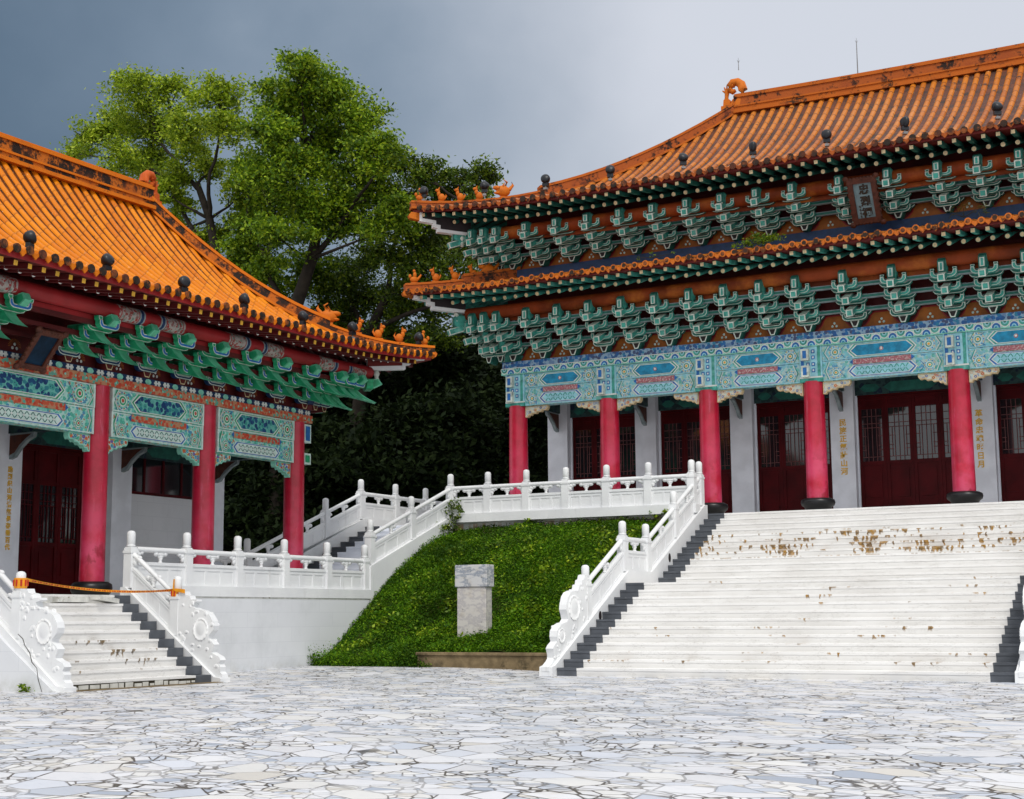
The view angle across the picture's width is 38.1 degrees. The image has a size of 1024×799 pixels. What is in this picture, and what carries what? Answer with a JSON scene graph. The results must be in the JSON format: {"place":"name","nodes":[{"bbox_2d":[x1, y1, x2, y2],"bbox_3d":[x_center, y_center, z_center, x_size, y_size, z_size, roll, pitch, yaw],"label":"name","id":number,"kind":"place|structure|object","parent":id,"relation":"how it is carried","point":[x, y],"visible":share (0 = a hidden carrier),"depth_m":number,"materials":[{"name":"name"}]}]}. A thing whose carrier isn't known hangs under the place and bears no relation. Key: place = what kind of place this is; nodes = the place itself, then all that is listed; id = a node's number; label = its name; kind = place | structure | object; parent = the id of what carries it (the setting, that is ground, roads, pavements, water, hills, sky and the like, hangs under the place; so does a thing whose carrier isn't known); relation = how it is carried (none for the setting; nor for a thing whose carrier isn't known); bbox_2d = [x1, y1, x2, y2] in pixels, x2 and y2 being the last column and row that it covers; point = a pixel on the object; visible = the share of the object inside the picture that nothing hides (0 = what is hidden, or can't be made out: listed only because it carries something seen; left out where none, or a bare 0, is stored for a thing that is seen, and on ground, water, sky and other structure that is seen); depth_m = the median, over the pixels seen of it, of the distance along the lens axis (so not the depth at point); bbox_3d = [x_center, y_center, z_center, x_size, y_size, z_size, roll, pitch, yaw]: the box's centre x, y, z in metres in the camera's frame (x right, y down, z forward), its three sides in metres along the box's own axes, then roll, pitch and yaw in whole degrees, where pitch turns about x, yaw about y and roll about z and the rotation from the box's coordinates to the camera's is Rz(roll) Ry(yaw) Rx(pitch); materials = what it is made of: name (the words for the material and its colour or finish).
{"place":"outdoors","nodes":[
{"label":"outdoors","id":0,"kind":"place"},
{"bbox_2d":[40,594,222,691],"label":"stone staircase","id":1,"kind":"structure","parent":0,"point":[120,645],"depth_m":27.92,"materials":[{"name":"stone"}]},
{"bbox_2d":[41,596,52,601],"bbox_3d":[-8.978,3.671,27.307,0.250,0.115,1.271,-3,-8,30],"label":"broken slab","id":2,"kind":"object","parent":1,"relation":"attached to","point":[49,598],"depth_m":27.66,"materials":[{"name":"white stone"}]},
{"bbox_2d":[51,597,89,602],"bbox_3d":[-8.424,3.830,28.365,0.220,0.100,0.922,-8,-11,26],"label":"broken slab","id":3,"kind":"object","parent":1,"relation":"attached to","point":[70,599],"depth_m":28.24,"materials":[{"name":"white stone"}]},
{"bbox_2d":[90,595,119,603],"bbox_3d":[-7.960,3.924,29.104,0.240,0.090,0.820,-3,-15,16],"label":"broken slab","id":4,"kind":"object","parent":1,"relation":"attached to","point":[105,599],"depth_m":28.91,"materials":[{"name":"white stone"}]},
{"bbox_2d":[0,132,436,594],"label":"temple hall","id":5,"kind":"structure","parent":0,"point":[153,405],"depth_m":33.78,"materials":[{"name":"orange tile"}]},
{"bbox_2d":[18,446,38,588],"bbox_3d":[-10.926,2.725,33.147,0.080,3.400,0.674,-5,-9,28],"label":"door","id":6,"kind":"structure","parent":5,"relation":"in","point":[29,457],"depth_m":33.28,"materials":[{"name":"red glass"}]},
{"bbox_2d":[23,230,36,247],"bbox_3d":[-8.811,-2.880,27.128,0.256,0.434,0.264,-1,-8,7],"label":"floodlight","id":7,"kind":"object","parent":5,"relation":"on","point":[29,238],"visible":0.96,"depth_m":27.04,"materials":[{"name":"metal"}]},
{"bbox_2d":[13,326,68,373],"bbox_3d":[-9.290,-0.970,29.273,0.104,1.034,0.859,40,12,27],"label":"name board","id":8,"kind":"object","parent":5,"relation":"attached to","point":[40,349],"visible":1,"depth_m":29.26,"materials":[{"name":"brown wood"}]},
{"bbox_2d":[33,447,60,593],"bbox_3d":[-10.601,2.809,33.739,0.080,3.400,0.674,-5,-9,28],"label":"door","id":9,"kind":"structure","parent":5,"relation":"in","point":[48,475],"depth_m":33.75,"materials":[{"name":"red wood"}]},
{"bbox_2d":[55,450,81,593],"bbox_3d":[-10.277,2.894,34.331,0.080,3.400,0.674,-5,-9,28],"label":"door","id":10,"kind":"structure","parent":5,"relation":"in","point":[70,462],"depth_m":34.35,"materials":[{"name":"red wood"}]},
{"bbox_2d":[78,453,82,578],"bbox_3d":[-9.953,2.978,34.922,0.080,3.400,0.674,-5,-9,28],"label":"door","id":11,"kind":"structure","parent":5,"relation":"in","point":[82,453],"depth_m":34.66,"materials":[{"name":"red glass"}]},
{"bbox_2d":[101,253,114,270],"bbox_3d":[-7.867,-2.627,28.845,0.256,0.438,0.260,-5,-9,28],"label":"floodlight","id":12,"kind":"object","parent":5,"relation":"on","point":[107,261],"visible":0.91,"depth_m":28.77,"materials":[{"name":"metal"}]},
{"bbox_2d":[132,458,192,499],"bbox_3d":[-8.774,1.994,37.227,0.090,0.900,2.790,-5,-9,28],"label":"window","id":13,"kind":"structure","parent":5,"relation":"in","point":[150,477],"depth_m":37.19,"materials":[{"name":"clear glass"}]},
{"bbox_2d":[178,276,190,291],"bbox_3d":[-6.812,-2.349,30.776,0.242,0.433,0.264,-7,-11,37],"label":"floodlight","id":14,"kind":"object","parent":5,"relation":"on","point":[184,282],"visible":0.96,"depth_m":30.70,"materials":[{"name":"metal"}]},
{"bbox_2d":[238,293,249,308],"bbox_3d":[-5.860,-2.113,32.505,0.258,0.435,0.265,-6,-10,32],"label":"floodlight","id":15,"kind":"object","parent":5,"relation":"on","point":[244,299],"visible":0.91,"depth_m":32.42,"materials":[{"name":"metal"}]},
{"bbox_2d":[297,311,308,324],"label":"floodlight","id":16,"kind":"object","parent":5,"relation":"on","point":[303,317],"visible":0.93,"depth_m":34.28,"materials":[{"name":"metal"}]},
{"bbox_2d":[347,322,357,338],"bbox_3d":[-3.886,-1.678,36.124,0.252,0.436,0.262,-6,-10,34],"label":"floodlight","id":17,"kind":"object","parent":5,"relation":"on","point":[352,327],"visible":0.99,"depth_m":36.05,"materials":[{"name":"metal"}]},
{"bbox_2d":[414,332,423,347],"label":"floodlight","id":18,"kind":"object","parent":5,"relation":"on","point":[418,337],"visible":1,"depth_m":38.72,"materials":[{"name":"metal"}]},
{"bbox_2d":[307,525,401,570],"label":"stone staircase","id":19,"kind":"structure","parent":0,"point":[351,548],"depth_m":41.24,"materials":[{"name":"white stone"}]},
{"bbox_2d":[336,348,547,458],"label":"hillside","id":20,"kind":"structure","parent":0,"point":[535,444],"depth_m":64.22,"materials":[{"name":"green plant"}]},
{"bbox_2d":[50,58,262,258],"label":"broadleaf tree","id":21,"kind":"object","parent":20,"relation":"on","point":[158,129],"visible":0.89,"depth_m":61.28,"materials":[{"name":"green plant"}]},
{"bbox_2d":[223,493,233,551],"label":"dark tree","id":22,"kind":"object","parent":20,"relation":"on","point":[224,536],"depth_m":58.73,"materials":[{"name":"green plant"}]},
{"bbox_2d":[224,472,243,563],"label":"dark tree","id":23,"kind":"object","parent":20,"relation":"on","point":[230,492],"depth_m":63.29,"materials":[{"name":"green plant"}]},
{"bbox_2d":[223,408,349,564],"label":"dark tree","id":24,"kind":"object","parent":20,"relation":"on","point":[241,463],"visible":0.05,"depth_m":62.16,"materials":[{"name":"green plant"}]},
{"bbox_2d":[223,411,415,564],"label":"dark tree","id":25,"kind":"object","parent":20,"relation":"on","point":[260,526],"visible":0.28,"depth_m":55.07,"materials":[{"name":"green plant"}]},
{"bbox_2d":[211,45,433,551],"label":"broadleaf tree","id":26,"kind":"object","parent":20,"relation":"on","point":[285,169],"visible":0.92,"depth_m":56.23,"materials":[{"name":"green plant"}]},
{"bbox_2d":[310,320,414,424],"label":"dark tree","id":27,"kind":"object","parent":20,"relation":"on","point":[391,390],"visible":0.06,"depth_m":60.89,"materials":[{"name":"green plant"}]},
{"bbox_2d":[307,150,508,434],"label":"broadleaf tree","id":28,"kind":"object","parent":20,"relation":"on","point":[429,254],"visible":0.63,"depth_m":57.44,"materials":[{"name":"green plant"}]},
{"bbox_2d":[331,325,502,424],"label":"dark tree","id":29,"kind":"object","parent":20,"relation":"on","point":[417,377],"visible":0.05,"depth_m":59.63,"materials":[{"name":"green plant"}]},
{"bbox_2d":[311,372,532,506],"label":"dark tree","id":30,"kind":"object","parent":20,"relation":"on","point":[410,446],"visible":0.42,"depth_m":51.44,"materials":[{"name":"green plant"}]},
{"bbox_2d":[335,314,546,458],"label":"undergrowth","id":31,"kind":"object","parent":20,"relation":"on","point":[463,334],"visible":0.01,"depth_m":70.56,"materials":[{"name":"green plant"}]},
{"bbox_2d":[409,352,547,495],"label":"dark tree","id":32,"kind":"object","parent":20,"relation":"on","point":[494,386],"visible":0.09,"depth_m":56.68,"materials":[{"name":"green plant"}]},
{"bbox_2d":[317,520,657,666],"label":"grassy bank","id":33,"kind":"structure","parent":0,"point":[402,600],"depth_m":36.29,"materials":[{"name":"green plant"}]},
{"bbox_2d":[438,497,464,533],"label":"climbing plant","id":34,"kind":"object","parent":33,"relation":"on","point":[455,526],"visible":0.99,"depth_m":41.44,"materials":[{"name":"green plant"}]},
{"bbox_2d":[455,564,493,636],"bbox_3d":[-0.878,4.823,34.788,0.860,1.880,0.360,-5,-9,28],"label":"stone pedestal","id":35,"kind":"object","parent":33,"relation":"on","point":[474,584],"visible":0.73,"depth_m":34.66,"materials":[{"name":"stone"}]},
{"bbox_2d":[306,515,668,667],"bbox_3d":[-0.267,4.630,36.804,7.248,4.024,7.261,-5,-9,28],"label":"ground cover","id":36,"kind":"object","parent":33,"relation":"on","point":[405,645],"visible":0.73,"depth_m":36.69,"materials":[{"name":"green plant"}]},
{"bbox_2d":[524,509,667,522],"bbox_3d":[2.236,3.122,39.521,4.391,0.300,0.504,-5,-9,28],"label":"weed","id":37,"kind":"object","parent":33,"relation":"on","point":[665,511],"visible":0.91,"depth_m":38.91,"materials":[{"name":"green plant"}]},
{"bbox_2d":[0,666,1023,798],"bbox_3d":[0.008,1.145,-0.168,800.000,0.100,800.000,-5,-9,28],"label":"plaza ground","id":38,"kind":"structure","parent":0,"point":[338,732],"depth_m":14.94,"materials":[{"name":"grey stone"}]},
{"bbox_2d":[17,683,34,691],"bbox_3d":[-8.287,4.936,25.289,0.274,0.201,0.372,4,-9,-26],"label":"weed","id":39,"kind":"object","parent":38,"relation":"on","point":[22,687],"visible":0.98,"depth_m":25.23,"materials":[{"name":"green plant"}]},
{"bbox_2d":[0,634,55,692],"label":"flank wall","id":40,"kind":"structure","parent":38,"relation":"on","point":[16,668],"depth_m":25.60,"materials":[{"name":"paint"}]},
{"bbox_2d":[0,570,75,691],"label":"stone balustrade","id":41,"kind":"object","parent":38,"relation":"on","point":[32,621],"visible":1,"depth_m":25.68,"materials":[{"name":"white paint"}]},
{"bbox_2d":[120,530,229,681],"bbox_3d":[-6.739,4.117,29.654,2.640,3.071,0.300,-5,-9,28],"label":"stone balustrade","id":42,"kind":"object","parent":38,"relation":"on","point":[187,624],"visible":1,"depth_m":29.46,"materials":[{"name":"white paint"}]},
{"bbox_2d":[13,578,184,596],"bbox_3d":[-7.589,3.521,27.849,0.423,0.380,4.356,-5,-9,28],"label":"barrier tape","id":43,"kind":"object","parent":42,"relation":"attached to","point":[20,582],"visible":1,"depth_m":27.62,"materials":[{"name":"plastic"}]},
{"bbox_2d":[195,596,370,672],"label":"stone terrace","id":44,"kind":"structure","parent":38,"relation":"on","point":[256,633],"depth_m":34.32,"materials":[{"name":"white stone"}]},
{"bbox_2d":[136,532,370,598],"bbox_3d":[-5.741,3.878,34.273,0.300,1.370,8.500,-5,-9,28],"label":"stone balustrade","id":45,"kind":"object","parent":44,"relation":"on","point":[236,578],"visible":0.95,"depth_m":34.06,"materials":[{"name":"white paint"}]},
{"bbox_2d":[215,493,364,568],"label":"stone balustrade","id":46,"kind":"object","parent":44,"relation":"on","point":[344,525],"visible":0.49,"depth_m":41.55,"materials":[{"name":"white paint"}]},
{"bbox_2d":[364,488,452,659],"bbox_3d":[-2.735,4.629,39.761,0.280,4.835,4.135,-5,-9,28],"label":"stone balustrade","id":47,"kind":"object","parent":44,"relation":"on","point":[390,552],"visible":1,"depth_m":39.41,"materials":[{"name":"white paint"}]},
{"bbox_2d":[416,652,546,670],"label":"retaining kerb","id":48,"kind":"structure","parent":38,"relation":"on","point":[513,661],"depth_m":33.12,"materials":[{"name":"stone"}]},
{"bbox_2d":[365,514,663,651],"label":"stone terrace","id":49,"kind":"structure","parent":38,"relation":"on","point":[471,525],"depth_m":40.69,"materials":[{"name":"grey stone"}]},
{"bbox_2d":[355,479,456,526],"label":"stone balustrade","id":50,"kind":"object","parent":49,"relation":"on","point":[378,514],"visible":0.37,"depth_m":44.27,"materials":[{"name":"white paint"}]},
{"bbox_2d":[445,459,699,522],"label":"stone balustrade","id":51,"kind":"object","parent":49,"relation":"on","point":[607,500],"visible":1,"depth_m":40.03,"materials":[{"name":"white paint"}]},
{"bbox_2d":[402,43,1023,513],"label":"temple hall","id":52,"kind":"structure","parent":49,"relation":"on","point":[822,355],"depth_m":40.19,"materials":[{"name":"orange tile"}]},
{"bbox_2d":[419,186,427,200],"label":"floodlight","id":53,"kind":"object","parent":52,"relation":"on","point":[423,190],"visible":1,"depth_m":42.80,"materials":[{"name":"metal"}]},
{"bbox_2d":[480,181,488,196],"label":"floodlight","id":54,"kind":"object","parent":52,"relation":"on","point":[484,186],"visible":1,"depth_m":41.84,"materials":[{"name":"metal"}]},
{"bbox_2d":[541,174,549,189],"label":"floodlight","id":55,"kind":"object","parent":52,"relation":"on","point":[545,179],"visible":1,"depth_m":40.91,"materials":[{"name":"metal"}]},
{"bbox_2d":[573,418,594,490],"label":"door","id":56,"kind":"structure","parent":52,"relation":"in","point":[583,429],"depth_m":44.79,"materials":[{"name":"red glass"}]},
{"bbox_2d":[594,418,600,489],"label":"door","id":57,"kind":"structure","parent":52,"relation":"in","point":[597,459],"depth_m":44.57,"materials":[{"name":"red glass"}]},
{"bbox_2d":[605,165,614,180],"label":"floodlight","id":58,"kind":"object","parent":52,"relation":"on","point":[610,170],"visible":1,"depth_m":39.98,"materials":[{"name":"metal"}]},
{"bbox_2d":[619,415,635,488],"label":"door","id":59,"kind":"structure","parent":52,"relation":"in","point":[626,423],"depth_m":44.12,"materials":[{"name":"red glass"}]},
{"bbox_2d":[637,252,675,259],"bbox_3d":[3.774,-3.823,39.052,1.201,0.239,0.185,-6,-10,32],"label":"roof fern","id":60,"kind":"object","parent":52,"relation":"on","point":[651,256],"visible":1,"depth_m":39.09,"materials":[{"name":"green plant"}]},
{"bbox_2d":[661,411,685,486],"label":"door","id":61,"kind":"structure","parent":52,"relation":"in","point":[672,423],"depth_m":43.42,"materials":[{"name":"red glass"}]},
{"bbox_2d":[678,153,687,168],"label":"floodlight","id":62,"kind":"object","parent":52,"relation":"on","point":[683,158],"visible":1,"depth_m":38.99,"materials":[{"name":"metal"}]},
{"bbox_2d":[684,410,699,485],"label":"door","id":63,"kind":"structure","parent":52,"relation":"in","point":[691,418],"depth_m":43.17,"materials":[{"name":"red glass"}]},
{"bbox_2d":[719,408,732,512],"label":"door","id":64,"kind":"structure","parent":52,"relation":"in","point":[724,413],"depth_m":42.60,"materials":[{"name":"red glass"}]},
{"bbox_2d":[749,141,756,158],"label":"floodlight","id":65,"kind":"object","parent":52,"relation":"on","point":[752,148],"visible":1,"depth_m":38.07,"materials":[{"name":"metal"}]},
{"bbox_2d":[731,231,785,249],"bbox_3d":[6.287,-4.069,37.756,1.430,0.445,0.814,-5,-9,28],"label":"roof fern","id":66,"kind":"object","parent":52,"relation":"on","point":[759,240],"visible":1,"depth_m":37.71,"materials":[{"name":"green plant"}]},
{"bbox_2d":[757,404,783,511],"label":"door","id":67,"kind":"structure","parent":52,"relation":"in","point":[769,426],"depth_m":41.96,"materials":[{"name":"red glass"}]},
{"bbox_2d":[781,402,806,510],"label":"door","id":68,"kind":"structure","parent":52,"relation":"in","point":[792,414],"depth_m":41.64,"materials":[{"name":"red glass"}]},
{"bbox_2d":[821,129,831,146],"bbox_3d":[7.895,-6.560,37.238,0.264,0.432,0.245,-3,-9,16],"label":"floodlight","id":69,"kind":"object","parent":52,"relation":"on","point":[826,134],"visible":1,"depth_m":37.17,"materials":[{"name":"metal"}]},
{"bbox_2d":[825,400,832,508],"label":"door","id":70,"kind":"structure","parent":52,"relation":"in","point":[827,408],"depth_m":41.18,"materials":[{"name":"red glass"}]},
{"bbox_2d":[856,40,857,72],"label":"lightning rod","id":71,"kind":"object","parent":52,"relation":"on","point":[857,56],"visible":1,"depth_m":44.54,"materials":[{"name":"metal"}]},
{"bbox_2d":[842,172,886,227],"bbox_3d":[8.892,-5.022,37.441,0.933,1.356,0.113,-5,19,28],"label":"name board","id":72,"kind":"object","parent":52,"relation":"attached to","point":[864,200],"visible":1,"depth_m":37.42,"materials":[{"name":"brown wood"}]},
{"bbox_2d":[857,396,888,506],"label":"door","id":73,"kind":"structure","parent":52,"relation":"in","point":[871,410],"depth_m":40.58,"materials":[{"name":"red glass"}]},
{"bbox_2d":[884,394,915,505],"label":"door","id":74,"kind":"structure","parent":52,"relation":"in","point":[898,408],"depth_m":40.24,"materials":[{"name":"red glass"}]},
{"bbox_2d":[900,116,909,134],"bbox_3d":[9.611,-6.699,36.316,0.206,0.433,0.285,0,-8,-5],"label":"floodlight","id":75,"kind":"object","parent":52,"relation":"on","point":[904,122],"visible":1,"depth_m":36.25,"materials":[{"name":"metal"}]},
{"bbox_2d":[911,392,943,504],"bbox_3d":[11.178,1.447,39.890,0.729,3.290,0.080,-5,-9,28],"label":"door","id":76,"kind":"structure","parent":52,"relation":"in","point":[925,406],"depth_m":39.88,"materials":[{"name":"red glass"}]},
{"bbox_2d":[939,391,952,503],"bbox_3d":[11.824,1.392,39.544,0.729,3.290,0.080,-5,-9,28],"label":"door","id":77,"kind":"structure","parent":52,"relation":"in","point":[943,395],"depth_m":39.67,"materials":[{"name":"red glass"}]},
{"bbox_2d":[945,200,995,217],"bbox_3d":[10.959,-4.551,35.565,1.214,0.380,0.570,-5,-9,28],"label":"roof fern","id":78,"kind":"object","parent":52,"relation":"on","point":[985,212],"visible":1,"depth_m":35.51,"materials":[{"name":"green plant"}]},
{"bbox_2d":[991,102,1002,119],"bbox_3d":[11.541,-6.877,35.281,0.262,0.438,0.263,-1,-8,1],"label":"floodlight","id":79,"kind":"object","parent":52,"relation":"on","point":[997,107],"visible":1,"depth_m":35.22,"materials":[{"name":"metal"}]},
{"bbox_2d":[996,385,1023,501],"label":"door","id":80,"kind":"structure","parent":52,"relation":"in","point":[1010,399],"depth_m":38.88,"materials":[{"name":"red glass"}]},
{"bbox_2d":[539,461,707,675],"bbox_3d":[2.836,3.714,34.784,0.312,5.322,9.080,-5,-9,28],"label":"stone balustrade","id":81,"kind":"object","parent":38,"relation":"on","point":[584,603],"visible":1,"depth_m":34.07,"materials":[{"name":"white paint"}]},
{"bbox_2d":[557,501,1023,681],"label":"stone staircase","id":82,"kind":"structure","parent":38,"relation":"on","point":[934,592],"depth_m":31.21,"materials":[{"name":"white stone"}]},
{"bbox_2d":[1015,587,1023,682],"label":"stone balustrade","id":83,"kind":"object","parent":38,"relation":"on","point":[1019,674],"visible":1,"depth_m":26.31,"materials":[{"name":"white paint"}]},
{"bbox_2d":[0,0,1023,340],"label":"sky","id":84,"kind":"structure","parent":0,"point":[559,89],"materials":[{"name":"grey"}]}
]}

